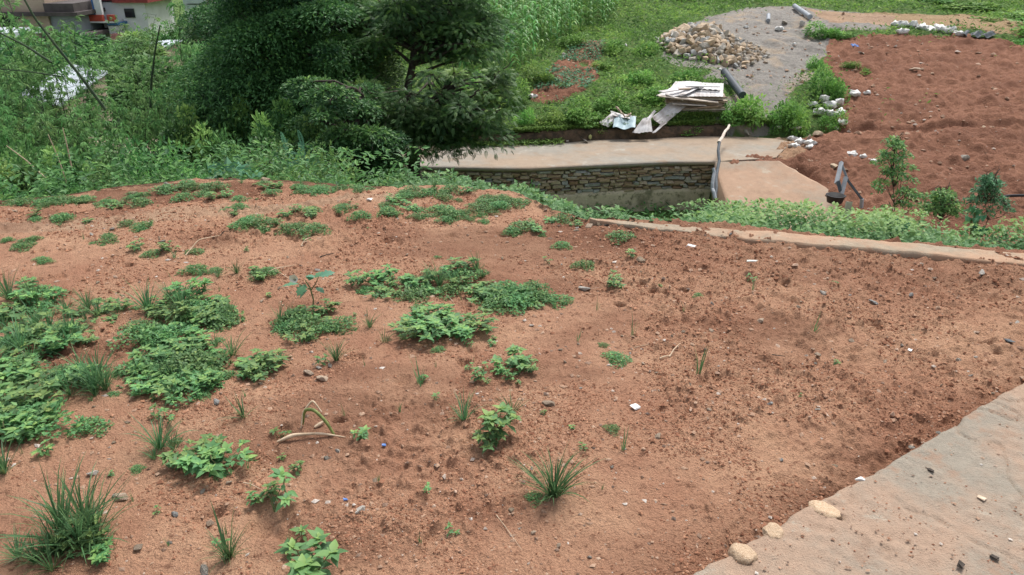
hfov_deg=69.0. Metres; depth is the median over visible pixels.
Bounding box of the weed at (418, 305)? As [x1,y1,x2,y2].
[408,303,430,311]
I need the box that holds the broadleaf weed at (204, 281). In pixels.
[185,276,213,298]
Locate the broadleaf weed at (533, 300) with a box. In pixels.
[522,294,542,304]
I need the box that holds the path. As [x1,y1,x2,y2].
[693,383,1023,574]
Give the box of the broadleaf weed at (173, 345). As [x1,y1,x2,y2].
[158,338,195,359]
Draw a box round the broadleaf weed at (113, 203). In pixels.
[99,200,118,209]
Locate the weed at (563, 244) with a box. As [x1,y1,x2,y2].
[550,241,572,249]
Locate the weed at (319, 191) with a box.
[305,185,336,196]
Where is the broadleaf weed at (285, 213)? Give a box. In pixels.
[276,209,292,216]
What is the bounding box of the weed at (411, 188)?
[404,185,420,192]
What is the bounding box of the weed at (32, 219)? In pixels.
[27,216,43,221]
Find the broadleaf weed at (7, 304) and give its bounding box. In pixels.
[2,298,26,309]
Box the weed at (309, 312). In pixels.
[269,304,320,331]
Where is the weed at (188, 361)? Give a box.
[168,355,204,374]
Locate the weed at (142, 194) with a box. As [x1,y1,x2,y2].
[132,192,151,196]
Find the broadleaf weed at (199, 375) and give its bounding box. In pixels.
[177,364,215,383]
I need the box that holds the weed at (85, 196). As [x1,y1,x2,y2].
[76,194,96,199]
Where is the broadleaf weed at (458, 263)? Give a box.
[447,257,481,270]
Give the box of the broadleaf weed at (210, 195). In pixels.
[204,191,216,199]
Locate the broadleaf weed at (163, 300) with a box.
[142,294,172,307]
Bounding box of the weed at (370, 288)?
[355,284,374,294]
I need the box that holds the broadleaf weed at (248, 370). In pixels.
[242,360,280,382]
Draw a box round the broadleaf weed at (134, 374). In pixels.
[125,364,143,375]
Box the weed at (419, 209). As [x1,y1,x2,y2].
[408,206,427,213]
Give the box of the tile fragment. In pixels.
[630,403,640,409]
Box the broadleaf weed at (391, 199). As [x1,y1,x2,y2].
[385,193,401,202]
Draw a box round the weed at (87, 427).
[66,415,113,438]
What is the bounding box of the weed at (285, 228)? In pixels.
[272,222,303,235]
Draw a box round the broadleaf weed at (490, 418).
[477,401,521,439]
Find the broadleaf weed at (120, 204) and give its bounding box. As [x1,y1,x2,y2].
[116,200,127,206]
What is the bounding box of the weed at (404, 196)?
[393,192,413,200]
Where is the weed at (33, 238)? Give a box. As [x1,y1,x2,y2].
[28,235,43,241]
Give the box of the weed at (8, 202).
[0,197,19,205]
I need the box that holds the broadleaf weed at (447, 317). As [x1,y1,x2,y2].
[436,309,460,324]
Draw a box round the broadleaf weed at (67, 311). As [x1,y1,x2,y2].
[59,306,88,316]
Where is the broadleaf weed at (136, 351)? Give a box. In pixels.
[126,343,173,371]
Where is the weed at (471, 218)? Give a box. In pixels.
[463,216,475,222]
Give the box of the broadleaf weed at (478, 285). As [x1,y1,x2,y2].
[470,282,485,292]
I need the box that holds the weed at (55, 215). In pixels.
[48,212,76,221]
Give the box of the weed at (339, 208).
[332,203,357,213]
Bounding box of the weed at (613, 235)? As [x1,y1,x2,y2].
[605,230,636,244]
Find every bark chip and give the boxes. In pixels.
[957,560,964,568]
[990,554,998,560]
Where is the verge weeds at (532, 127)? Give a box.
[477,107,777,148]
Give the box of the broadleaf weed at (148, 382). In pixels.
[126,367,163,385]
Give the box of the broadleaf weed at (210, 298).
[201,295,214,302]
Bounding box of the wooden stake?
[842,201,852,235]
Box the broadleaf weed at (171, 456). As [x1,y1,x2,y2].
[156,445,196,470]
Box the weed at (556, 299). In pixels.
[541,294,574,309]
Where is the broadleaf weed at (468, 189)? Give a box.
[460,185,475,192]
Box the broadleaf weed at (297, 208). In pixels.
[285,204,305,211]
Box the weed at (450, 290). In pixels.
[433,281,467,300]
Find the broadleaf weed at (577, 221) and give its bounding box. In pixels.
[569,219,583,226]
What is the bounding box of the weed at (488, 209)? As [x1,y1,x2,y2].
[477,205,502,215]
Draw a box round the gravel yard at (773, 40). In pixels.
[662,6,896,136]
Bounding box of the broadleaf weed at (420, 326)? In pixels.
[412,318,459,342]
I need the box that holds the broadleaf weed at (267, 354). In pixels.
[248,348,288,372]
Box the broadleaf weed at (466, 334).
[451,324,475,341]
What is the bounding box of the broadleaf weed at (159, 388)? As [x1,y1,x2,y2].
[149,366,193,403]
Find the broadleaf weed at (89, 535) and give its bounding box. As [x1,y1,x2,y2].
[46,511,110,554]
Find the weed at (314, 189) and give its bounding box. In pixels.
[304,185,328,193]
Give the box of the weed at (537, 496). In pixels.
[523,491,548,507]
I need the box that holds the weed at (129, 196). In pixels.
[120,194,139,199]
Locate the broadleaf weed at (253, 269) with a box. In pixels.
[249,265,257,271]
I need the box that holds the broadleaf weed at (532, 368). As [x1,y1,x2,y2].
[516,358,538,372]
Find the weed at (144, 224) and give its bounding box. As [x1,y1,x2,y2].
[129,220,153,229]
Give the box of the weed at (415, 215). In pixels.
[405,211,427,219]
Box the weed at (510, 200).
[493,197,517,207]
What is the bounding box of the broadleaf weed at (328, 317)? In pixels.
[322,316,332,321]
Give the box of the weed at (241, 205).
[232,202,248,209]
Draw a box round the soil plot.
[0,178,1023,574]
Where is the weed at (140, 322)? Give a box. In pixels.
[117,317,166,334]
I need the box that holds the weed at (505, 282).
[479,279,523,302]
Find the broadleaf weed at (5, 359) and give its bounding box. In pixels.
[0,355,31,378]
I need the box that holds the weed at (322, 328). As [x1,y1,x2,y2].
[301,322,340,340]
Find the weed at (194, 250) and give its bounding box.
[184,248,204,255]
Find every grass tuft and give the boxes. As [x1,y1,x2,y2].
[0,268,27,299]
[0,272,50,305]
[0,307,29,348]
[0,313,18,329]
[0,329,28,355]
[0,435,24,474]
[0,452,127,549]
[0,503,107,562]
[0,522,35,563]
[2,295,47,326]
[2,524,53,568]
[6,525,78,574]
[8,339,46,357]
[9,483,128,571]
[11,461,136,532]
[17,519,61,564]
[20,306,67,328]
[31,474,138,559]
[32,367,63,392]
[38,364,83,397]
[42,309,81,341]
[43,364,64,388]
[45,287,77,311]
[52,313,90,336]
[61,346,92,364]
[64,285,95,306]
[64,347,114,386]
[66,340,128,381]
[67,363,119,393]
[69,295,113,320]
[69,304,88,318]
[70,355,136,391]
[73,520,118,554]
[75,295,99,311]
[77,375,106,396]
[106,305,122,314]
[108,276,175,311]
[125,404,199,450]
[139,437,162,459]
[142,351,190,378]
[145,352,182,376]
[149,282,186,305]
[151,426,195,450]
[152,341,185,362]
[156,282,171,299]
[157,273,205,307]
[170,298,189,314]
[171,338,206,359]
[196,525,255,571]
[209,265,230,277]
[210,332,229,346]
[212,327,250,355]
[218,391,258,420]
[219,297,237,314]
[224,258,242,273]
[267,296,296,322]
[316,337,357,360]
[357,307,381,327]
[375,329,397,342]
[418,263,439,280]
[421,257,454,286]
[427,178,436,187]
[438,262,465,282]
[447,386,484,421]
[462,250,485,270]
[489,392,529,420]
[508,444,602,505]
[513,450,587,498]
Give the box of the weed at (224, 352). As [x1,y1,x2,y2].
[193,350,229,375]
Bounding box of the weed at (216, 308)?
[190,301,245,331]
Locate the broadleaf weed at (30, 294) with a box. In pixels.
[8,289,40,308]
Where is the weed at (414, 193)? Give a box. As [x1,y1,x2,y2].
[406,190,421,197]
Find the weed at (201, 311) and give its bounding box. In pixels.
[173,301,227,326]
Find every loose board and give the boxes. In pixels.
[658,87,698,92]
[658,95,717,102]
[672,102,706,105]
[682,105,721,109]
[685,85,720,86]
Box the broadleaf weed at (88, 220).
[81,217,93,222]
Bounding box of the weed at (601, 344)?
[597,342,610,346]
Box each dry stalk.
[6,145,44,177]
[48,134,66,181]
[63,129,71,167]
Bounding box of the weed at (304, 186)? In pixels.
[294,184,310,190]
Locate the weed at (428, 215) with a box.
[421,213,437,217]
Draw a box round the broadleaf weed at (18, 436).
[2,406,64,443]
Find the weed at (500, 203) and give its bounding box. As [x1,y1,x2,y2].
[485,200,511,209]
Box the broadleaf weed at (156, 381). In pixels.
[150,372,184,382]
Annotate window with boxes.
[124,8,134,17]
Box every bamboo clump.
[0,0,64,143]
[0,15,93,147]
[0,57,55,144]
[0,65,50,120]
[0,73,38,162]
[0,74,28,135]
[0,83,18,161]
[0,89,22,172]
[0,97,49,167]
[0,112,34,163]
[0,119,67,173]
[1,99,69,162]
[2,99,70,145]
[12,95,90,175]
[17,100,91,166]
[44,96,89,149]
[45,93,118,180]
[54,119,114,182]
[55,100,116,168]
[56,103,132,181]
[59,24,120,136]
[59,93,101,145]
[64,30,155,126]
[73,102,111,137]
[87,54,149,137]
[89,99,155,175]
[92,64,154,171]
[94,88,164,184]
[94,90,162,176]
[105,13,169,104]
[114,94,172,176]
[121,55,180,109]
[122,61,178,157]
[123,57,172,105]
[134,74,183,172]
[144,70,197,118]
[147,87,185,162]
[154,75,203,119]
[156,34,211,60]
[160,49,209,96]
[164,2,199,109]
[173,78,228,101]
[179,101,223,158]
[194,88,236,146]
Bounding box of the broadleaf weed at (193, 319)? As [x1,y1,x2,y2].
[171,312,204,329]
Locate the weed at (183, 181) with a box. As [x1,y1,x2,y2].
[175,179,195,187]
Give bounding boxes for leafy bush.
[0,11,112,127]
[0,46,32,136]
[0,137,47,186]
[0,158,45,198]
[0,174,31,199]
[2,26,46,80]
[23,163,106,198]
[40,137,106,179]
[40,143,94,193]
[43,29,138,110]
[68,161,136,192]
[84,130,157,189]
[89,51,200,136]
[100,31,170,84]
[113,134,158,184]
[116,22,154,42]
[127,172,159,185]
[142,20,173,40]
[148,135,201,182]
[151,161,189,182]
[155,101,208,174]
[164,1,195,45]
[171,162,207,180]
[190,120,244,176]
[203,126,248,177]
[209,93,257,164]
[242,109,290,172]
[245,135,311,181]
[245,159,277,178]
[246,132,298,178]
[251,94,310,162]
[253,166,280,179]
[270,165,320,182]
[277,130,318,182]
[287,112,334,170]
[291,140,343,183]
[298,145,367,184]
[327,173,357,184]
[362,170,390,185]
[365,177,406,185]
[456,69,484,92]
[499,76,531,110]
[512,107,535,126]
[519,63,555,85]
[527,180,540,193]
[533,109,565,130]
[555,32,591,49]
[560,95,603,128]
[590,60,616,72]
[592,86,632,116]
[600,38,625,54]
[618,69,655,86]
[631,41,658,55]
[631,83,667,105]
[667,68,702,83]
[681,124,703,135]
[704,75,722,82]
[719,101,744,126]
[732,93,771,130]
[766,107,782,135]
[770,99,810,136]
[790,105,811,120]
[801,19,844,39]
[805,55,824,70]
[807,63,850,101]
[817,108,848,132]
[839,61,860,68]
[841,31,855,37]
[859,68,870,74]
[911,182,966,225]
[921,0,955,2]
[941,1,1003,9]
[968,16,1008,21]
[981,10,1023,20]
[1008,17,1023,35]
[1013,38,1023,44]
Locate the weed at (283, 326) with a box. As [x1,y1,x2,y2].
[270,318,302,333]
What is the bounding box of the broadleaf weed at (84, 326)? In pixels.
[68,317,98,331]
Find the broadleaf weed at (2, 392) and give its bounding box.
[0,382,18,408]
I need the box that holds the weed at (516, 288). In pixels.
[495,282,548,309]
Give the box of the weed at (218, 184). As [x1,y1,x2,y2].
[201,181,230,193]
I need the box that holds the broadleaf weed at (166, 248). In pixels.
[156,240,179,251]
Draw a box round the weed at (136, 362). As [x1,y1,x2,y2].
[113,351,171,386]
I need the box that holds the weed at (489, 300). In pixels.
[476,289,514,314]
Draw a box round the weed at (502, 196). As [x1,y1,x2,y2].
[491,191,512,200]
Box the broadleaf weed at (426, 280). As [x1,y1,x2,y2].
[413,268,441,284]
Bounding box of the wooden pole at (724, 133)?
[717,124,729,143]
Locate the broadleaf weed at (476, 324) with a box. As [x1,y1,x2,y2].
[463,307,499,333]
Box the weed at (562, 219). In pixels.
[549,211,574,225]
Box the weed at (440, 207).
[425,203,455,215]
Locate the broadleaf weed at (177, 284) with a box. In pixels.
[164,281,194,296]
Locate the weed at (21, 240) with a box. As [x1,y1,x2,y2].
[17,237,35,243]
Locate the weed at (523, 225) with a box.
[506,218,538,236]
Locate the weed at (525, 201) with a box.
[508,194,530,208]
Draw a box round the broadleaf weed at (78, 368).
[54,364,98,387]
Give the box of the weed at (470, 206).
[463,200,484,213]
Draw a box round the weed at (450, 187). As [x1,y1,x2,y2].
[439,184,462,194]
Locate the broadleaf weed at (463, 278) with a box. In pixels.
[445,275,468,288]
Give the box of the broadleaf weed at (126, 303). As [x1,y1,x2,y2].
[112,298,133,309]
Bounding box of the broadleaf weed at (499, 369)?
[490,363,510,374]
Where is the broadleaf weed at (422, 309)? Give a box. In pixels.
[410,301,447,320]
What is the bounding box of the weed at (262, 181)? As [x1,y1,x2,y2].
[258,180,273,183]
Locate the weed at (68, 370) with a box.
[46,362,108,388]
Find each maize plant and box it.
[494,25,520,67]
[502,0,518,30]
[505,0,519,23]
[505,12,525,52]
[506,7,521,44]
[507,18,532,53]
[509,27,531,64]
[510,4,534,38]
[511,5,536,48]
[513,2,533,43]
[515,0,532,42]
[519,23,529,62]
[524,1,539,37]
[526,15,540,53]
[527,0,547,41]
[532,2,547,36]
[534,2,549,31]
[535,7,549,43]
[538,17,551,50]
[542,0,554,30]
[542,0,558,38]
[543,0,558,34]
[547,0,575,38]
[547,2,568,44]
[549,0,564,24]
[553,0,574,31]
[554,4,568,36]
[562,0,579,34]
[563,0,576,33]
[563,0,580,27]
[564,0,578,31]
[573,0,586,19]
[576,0,586,30]
[582,0,595,25]
[585,2,602,24]
[601,0,611,21]
[603,1,616,17]
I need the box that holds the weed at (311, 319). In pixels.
[279,308,330,338]
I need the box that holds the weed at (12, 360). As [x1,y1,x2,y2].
[0,351,51,379]
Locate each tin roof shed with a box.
[22,64,115,143]
[157,40,182,71]
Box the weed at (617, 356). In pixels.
[600,350,632,368]
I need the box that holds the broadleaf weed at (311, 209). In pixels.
[301,206,318,214]
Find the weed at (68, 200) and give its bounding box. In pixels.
[55,198,81,205]
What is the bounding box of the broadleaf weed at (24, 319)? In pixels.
[4,310,52,338]
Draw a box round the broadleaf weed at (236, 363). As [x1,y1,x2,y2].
[234,357,248,367]
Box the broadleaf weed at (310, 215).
[305,211,317,217]
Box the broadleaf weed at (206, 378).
[198,370,224,387]
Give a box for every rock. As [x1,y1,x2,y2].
[665,38,675,43]
[667,42,674,48]
[669,46,676,52]
[672,31,678,37]
[672,49,681,56]
[677,36,685,40]
[678,47,686,55]
[679,39,685,44]
[681,25,690,33]
[687,38,694,45]
[690,49,696,55]
[691,26,702,33]
[694,47,702,52]
[696,50,702,58]
[698,42,709,48]
[702,24,710,30]
[702,30,712,36]
[703,39,714,47]
[706,47,712,53]
[709,55,716,63]
[711,24,720,34]
[714,50,723,54]
[715,45,725,51]
[720,58,728,67]
[724,45,731,53]
[727,55,737,63]
[794,137,805,144]
[812,131,823,134]
[823,100,837,108]
[825,109,839,117]
[961,155,969,160]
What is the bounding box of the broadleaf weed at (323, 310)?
[307,298,341,313]
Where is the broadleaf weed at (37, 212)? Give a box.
[27,208,42,216]
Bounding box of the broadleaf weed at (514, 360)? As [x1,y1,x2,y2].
[490,344,531,372]
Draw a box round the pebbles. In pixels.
[1,186,1023,574]
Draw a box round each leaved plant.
[204,157,262,178]
[878,217,909,238]
[965,206,989,240]
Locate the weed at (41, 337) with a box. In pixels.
[11,315,72,355]
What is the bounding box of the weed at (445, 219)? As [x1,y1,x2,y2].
[434,215,453,224]
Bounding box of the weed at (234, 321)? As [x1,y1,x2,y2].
[212,312,246,332]
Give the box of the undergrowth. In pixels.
[0,118,679,218]
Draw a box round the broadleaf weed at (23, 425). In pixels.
[0,411,36,441]
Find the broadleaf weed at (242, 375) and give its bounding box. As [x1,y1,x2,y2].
[235,361,268,380]
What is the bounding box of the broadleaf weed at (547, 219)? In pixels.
[543,216,555,222]
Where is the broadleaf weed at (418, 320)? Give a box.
[408,312,440,329]
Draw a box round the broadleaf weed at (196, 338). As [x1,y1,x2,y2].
[183,333,213,349]
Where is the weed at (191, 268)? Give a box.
[174,263,210,275]
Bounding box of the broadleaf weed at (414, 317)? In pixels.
[400,310,417,318]
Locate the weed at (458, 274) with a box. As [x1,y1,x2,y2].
[443,263,489,284]
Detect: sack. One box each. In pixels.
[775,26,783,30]
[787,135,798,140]
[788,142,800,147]
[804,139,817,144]
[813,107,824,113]
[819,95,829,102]
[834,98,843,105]
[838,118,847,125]
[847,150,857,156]
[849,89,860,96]
[891,20,907,27]
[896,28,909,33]
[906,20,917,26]
[915,23,929,29]
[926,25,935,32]
[934,23,944,30]
[937,25,956,33]
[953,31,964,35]
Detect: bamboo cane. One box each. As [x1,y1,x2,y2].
[0,32,51,62]
[0,68,60,76]
[24,0,106,109]
[149,25,160,107]
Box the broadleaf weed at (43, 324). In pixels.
[20,319,71,347]
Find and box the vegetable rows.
[534,39,605,99]
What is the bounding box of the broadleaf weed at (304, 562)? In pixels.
[274,526,348,574]
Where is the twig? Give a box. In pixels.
[185,235,219,255]
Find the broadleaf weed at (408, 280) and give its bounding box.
[398,273,422,286]
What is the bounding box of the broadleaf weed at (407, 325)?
[387,315,415,330]
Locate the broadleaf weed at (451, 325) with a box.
[423,313,465,336]
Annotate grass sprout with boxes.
[207,500,236,563]
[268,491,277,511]
[409,356,425,386]
[618,427,628,450]
[631,309,637,334]
[695,344,709,373]
[812,312,820,332]
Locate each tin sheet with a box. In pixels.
[599,113,615,126]
[611,111,636,118]
[632,118,652,132]
[646,110,655,119]
[652,103,685,123]
[652,121,665,132]
[656,81,699,95]
[667,81,723,96]
[692,82,721,90]
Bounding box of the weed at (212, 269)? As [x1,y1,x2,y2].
[204,266,222,273]
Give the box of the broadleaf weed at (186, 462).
[173,446,221,476]
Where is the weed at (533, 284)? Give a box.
[519,280,555,297]
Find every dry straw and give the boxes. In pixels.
[277,432,343,442]
[314,421,323,427]
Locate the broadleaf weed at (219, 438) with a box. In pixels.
[187,433,227,464]
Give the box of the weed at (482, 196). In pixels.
[475,192,497,200]
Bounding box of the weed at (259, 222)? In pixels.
[242,215,278,230]
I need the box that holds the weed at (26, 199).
[6,196,38,206]
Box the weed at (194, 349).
[158,340,215,374]
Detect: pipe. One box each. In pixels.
[721,68,745,98]
[766,13,770,22]
[792,4,812,18]
[1005,194,1023,196]
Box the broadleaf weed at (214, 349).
[205,345,223,357]
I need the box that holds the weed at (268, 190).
[262,188,278,194]
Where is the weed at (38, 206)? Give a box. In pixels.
[34,198,56,208]
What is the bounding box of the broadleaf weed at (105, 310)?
[90,304,114,315]
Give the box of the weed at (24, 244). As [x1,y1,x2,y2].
[9,241,36,252]
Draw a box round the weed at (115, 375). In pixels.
[111,370,125,379]
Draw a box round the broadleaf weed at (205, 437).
[175,433,219,471]
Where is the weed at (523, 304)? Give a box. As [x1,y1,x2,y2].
[501,292,533,315]
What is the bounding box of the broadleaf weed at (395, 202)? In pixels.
[392,198,407,205]
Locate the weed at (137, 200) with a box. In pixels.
[128,196,156,207]
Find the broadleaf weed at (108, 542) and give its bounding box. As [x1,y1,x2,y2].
[76,531,112,557]
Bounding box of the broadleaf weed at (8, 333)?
[0,326,29,341]
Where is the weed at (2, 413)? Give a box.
[0,398,62,433]
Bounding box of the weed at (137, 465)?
[128,464,146,475]
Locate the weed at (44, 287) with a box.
[24,284,68,297]
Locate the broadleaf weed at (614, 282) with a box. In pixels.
[606,269,625,289]
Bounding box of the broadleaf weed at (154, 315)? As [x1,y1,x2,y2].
[141,305,169,319]
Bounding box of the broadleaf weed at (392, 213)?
[382,210,400,215]
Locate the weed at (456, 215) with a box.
[442,208,467,220]
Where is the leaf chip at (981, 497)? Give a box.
[977,495,986,500]
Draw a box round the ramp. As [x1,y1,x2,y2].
[711,161,858,228]
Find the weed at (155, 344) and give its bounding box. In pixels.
[132,329,181,353]
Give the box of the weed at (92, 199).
[74,197,95,203]
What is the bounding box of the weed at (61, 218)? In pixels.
[51,213,75,225]
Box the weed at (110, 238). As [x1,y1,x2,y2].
[94,234,118,244]
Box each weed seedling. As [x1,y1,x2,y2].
[30,438,54,456]
[149,393,157,401]
[149,402,161,421]
[159,407,174,423]
[211,537,229,546]
[245,490,264,505]
[261,480,278,501]
[262,478,289,494]
[268,466,297,511]
[269,426,291,436]
[276,452,285,460]
[280,524,308,560]
[288,460,304,475]
[314,353,329,364]
[350,425,369,440]
[423,481,430,493]
[431,392,439,399]
[444,521,459,535]
[463,339,474,346]
[470,367,486,380]
[475,361,488,371]
[488,339,495,346]
[502,369,516,380]
[578,442,587,450]
[625,248,635,257]
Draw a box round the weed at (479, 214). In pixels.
[473,211,487,217]
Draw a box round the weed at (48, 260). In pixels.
[36,258,55,264]
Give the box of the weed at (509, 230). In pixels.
[502,226,521,237]
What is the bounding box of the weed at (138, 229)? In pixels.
[129,225,146,232]
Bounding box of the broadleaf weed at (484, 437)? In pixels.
[472,416,509,453]
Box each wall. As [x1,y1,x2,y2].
[372,160,714,213]
[428,123,726,145]
[589,218,1023,266]
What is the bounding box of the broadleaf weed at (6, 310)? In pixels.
[0,302,29,321]
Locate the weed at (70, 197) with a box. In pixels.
[58,195,80,202]
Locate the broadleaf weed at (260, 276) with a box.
[254,271,266,280]
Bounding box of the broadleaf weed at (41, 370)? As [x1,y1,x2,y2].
[32,368,56,383]
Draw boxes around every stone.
[86,470,98,474]
[114,493,127,500]
[133,544,142,550]
[171,511,177,516]
[200,564,207,574]
[206,520,214,525]
[303,370,313,375]
[316,375,328,383]
[355,505,364,513]
[542,400,561,409]
[578,286,592,290]
[636,256,645,262]
[728,543,757,564]
[762,522,783,538]
[808,500,841,519]
[855,477,864,480]
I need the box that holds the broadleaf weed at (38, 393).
[0,382,64,416]
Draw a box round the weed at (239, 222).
[227,219,252,230]
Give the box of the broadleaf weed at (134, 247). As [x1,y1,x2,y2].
[125,237,144,250]
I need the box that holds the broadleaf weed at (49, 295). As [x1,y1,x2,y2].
[41,287,67,301]
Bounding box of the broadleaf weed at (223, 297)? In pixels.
[214,294,230,301]
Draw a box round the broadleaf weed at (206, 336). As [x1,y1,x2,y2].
[173,326,214,341]
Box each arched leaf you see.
[301,400,321,426]
[302,408,334,433]
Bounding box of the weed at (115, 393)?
[106,391,122,396]
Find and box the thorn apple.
[282,270,334,308]
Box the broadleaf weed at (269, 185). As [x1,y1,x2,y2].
[259,181,276,187]
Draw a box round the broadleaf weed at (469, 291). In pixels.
[463,284,490,303]
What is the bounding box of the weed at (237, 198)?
[229,194,248,201]
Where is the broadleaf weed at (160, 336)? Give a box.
[142,324,173,343]
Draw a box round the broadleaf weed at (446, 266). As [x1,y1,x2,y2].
[439,265,452,272]
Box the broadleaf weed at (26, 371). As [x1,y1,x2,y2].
[0,357,40,383]
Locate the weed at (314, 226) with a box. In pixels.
[299,222,332,237]
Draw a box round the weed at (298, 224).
[289,221,307,228]
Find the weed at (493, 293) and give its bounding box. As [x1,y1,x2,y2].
[483,281,523,310]
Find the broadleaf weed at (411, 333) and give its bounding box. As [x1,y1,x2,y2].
[389,318,435,339]
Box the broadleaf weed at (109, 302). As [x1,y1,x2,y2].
[92,297,121,312]
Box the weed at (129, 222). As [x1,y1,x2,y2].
[118,219,136,227]
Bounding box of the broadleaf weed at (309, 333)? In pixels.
[283,322,314,343]
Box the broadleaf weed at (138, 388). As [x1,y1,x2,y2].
[124,373,164,396]
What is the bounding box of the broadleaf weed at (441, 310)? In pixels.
[426,304,454,318]
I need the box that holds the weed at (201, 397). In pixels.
[192,389,211,401]
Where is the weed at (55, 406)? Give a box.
[4,394,89,444]
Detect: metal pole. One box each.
[711,168,716,198]
[714,141,720,199]
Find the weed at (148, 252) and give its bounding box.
[139,249,161,258]
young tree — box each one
[870,133,924,217]
[961,165,1016,239]
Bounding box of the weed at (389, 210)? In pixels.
[373,207,401,217]
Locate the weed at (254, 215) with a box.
[243,214,264,219]
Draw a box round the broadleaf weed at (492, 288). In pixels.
[487,283,504,294]
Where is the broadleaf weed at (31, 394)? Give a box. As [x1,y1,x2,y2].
[11,386,32,399]
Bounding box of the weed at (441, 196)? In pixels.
[435,193,453,201]
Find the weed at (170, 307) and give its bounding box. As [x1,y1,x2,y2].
[145,303,178,321]
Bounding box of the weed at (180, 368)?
[150,367,199,392]
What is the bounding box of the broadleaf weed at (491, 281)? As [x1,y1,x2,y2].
[477,280,494,286]
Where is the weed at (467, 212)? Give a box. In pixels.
[458,209,473,215]
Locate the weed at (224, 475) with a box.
[212,469,233,480]
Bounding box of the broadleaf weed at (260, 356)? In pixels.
[238,348,273,369]
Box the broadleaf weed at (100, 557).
[87,543,111,566]
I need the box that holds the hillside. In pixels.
[0,0,1023,247]
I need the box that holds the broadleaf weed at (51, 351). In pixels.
[29,339,71,357]
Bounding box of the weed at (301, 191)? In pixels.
[291,189,305,194]
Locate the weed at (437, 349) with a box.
[430,345,445,352]
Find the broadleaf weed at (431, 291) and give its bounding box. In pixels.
[415,283,441,294]
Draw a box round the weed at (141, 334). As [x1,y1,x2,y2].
[106,317,171,349]
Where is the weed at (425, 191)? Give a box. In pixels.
[416,187,437,196]
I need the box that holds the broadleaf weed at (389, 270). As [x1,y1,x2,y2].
[369,263,399,277]
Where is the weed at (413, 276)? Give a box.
[397,272,418,282]
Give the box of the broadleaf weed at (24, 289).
[6,282,30,295]
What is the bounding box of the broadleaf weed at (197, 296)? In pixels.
[185,292,209,304]
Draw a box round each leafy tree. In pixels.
[153,0,390,156]
[178,0,235,86]
[278,74,412,184]
[305,0,420,179]
[335,57,530,175]
[345,0,526,177]
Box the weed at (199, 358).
[158,347,234,384]
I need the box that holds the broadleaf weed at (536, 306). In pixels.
[528,300,544,309]
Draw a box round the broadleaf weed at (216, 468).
[196,439,256,478]
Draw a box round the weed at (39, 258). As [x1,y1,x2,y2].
[32,256,49,262]
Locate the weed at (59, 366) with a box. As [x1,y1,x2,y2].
[47,362,76,388]
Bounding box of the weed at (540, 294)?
[531,293,551,301]
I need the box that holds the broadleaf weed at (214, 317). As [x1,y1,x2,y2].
[189,307,223,327]
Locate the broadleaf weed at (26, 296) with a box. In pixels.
[14,288,43,301]
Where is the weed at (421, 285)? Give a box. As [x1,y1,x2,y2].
[404,282,437,296]
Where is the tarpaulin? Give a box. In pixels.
[613,114,635,129]
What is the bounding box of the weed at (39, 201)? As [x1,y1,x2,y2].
[30,197,57,206]
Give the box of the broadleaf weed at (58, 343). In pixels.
[37,323,83,349]
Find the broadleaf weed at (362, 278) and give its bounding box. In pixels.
[343,269,373,285]
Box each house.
[0,0,109,52]
[0,27,40,54]
[89,0,175,50]
[183,0,212,41]
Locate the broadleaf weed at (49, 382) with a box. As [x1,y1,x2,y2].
[1,372,60,406]
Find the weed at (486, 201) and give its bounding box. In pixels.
[474,198,491,206]
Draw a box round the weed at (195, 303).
[182,299,213,318]
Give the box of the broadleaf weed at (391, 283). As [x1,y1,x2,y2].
[384,272,404,286]
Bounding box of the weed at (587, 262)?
[569,259,594,270]
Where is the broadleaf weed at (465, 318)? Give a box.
[459,312,475,324]
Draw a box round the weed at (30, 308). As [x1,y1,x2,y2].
[27,299,67,317]
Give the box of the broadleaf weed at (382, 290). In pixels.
[366,284,394,298]
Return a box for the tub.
[825,192,845,203]
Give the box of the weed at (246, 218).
[234,216,254,224]
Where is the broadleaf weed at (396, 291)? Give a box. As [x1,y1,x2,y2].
[385,285,403,296]
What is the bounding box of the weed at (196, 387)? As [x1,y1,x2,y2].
[165,362,226,410]
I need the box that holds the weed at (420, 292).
[391,286,430,303]
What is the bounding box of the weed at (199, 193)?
[192,189,209,197]
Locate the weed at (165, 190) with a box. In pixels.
[148,183,179,194]
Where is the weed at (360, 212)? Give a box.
[344,209,372,220]
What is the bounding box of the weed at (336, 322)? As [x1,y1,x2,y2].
[324,313,357,334]
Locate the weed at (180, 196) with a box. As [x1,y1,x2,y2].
[170,191,194,202]
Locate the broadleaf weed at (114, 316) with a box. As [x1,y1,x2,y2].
[101,314,118,323]
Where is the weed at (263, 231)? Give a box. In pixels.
[256,225,271,233]
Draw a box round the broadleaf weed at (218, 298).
[205,295,236,310]
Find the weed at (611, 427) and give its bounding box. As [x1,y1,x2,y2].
[602,422,621,436]
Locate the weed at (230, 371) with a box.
[217,369,237,380]
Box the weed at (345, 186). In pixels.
[329,184,352,192]
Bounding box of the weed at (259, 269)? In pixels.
[247,266,278,280]
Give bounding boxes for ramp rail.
[834,161,863,207]
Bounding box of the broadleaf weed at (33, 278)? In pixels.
[13,276,38,286]
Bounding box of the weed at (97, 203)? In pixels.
[92,201,107,207]
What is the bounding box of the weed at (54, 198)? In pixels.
[41,197,67,202]
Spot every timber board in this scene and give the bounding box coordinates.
[664,100,725,102]
[665,98,723,101]
[670,98,723,99]
[676,96,726,97]
[681,109,725,110]
[681,110,723,111]
[684,103,723,105]
[685,107,724,108]
[691,103,721,103]
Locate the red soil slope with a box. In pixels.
[530,32,1023,244]

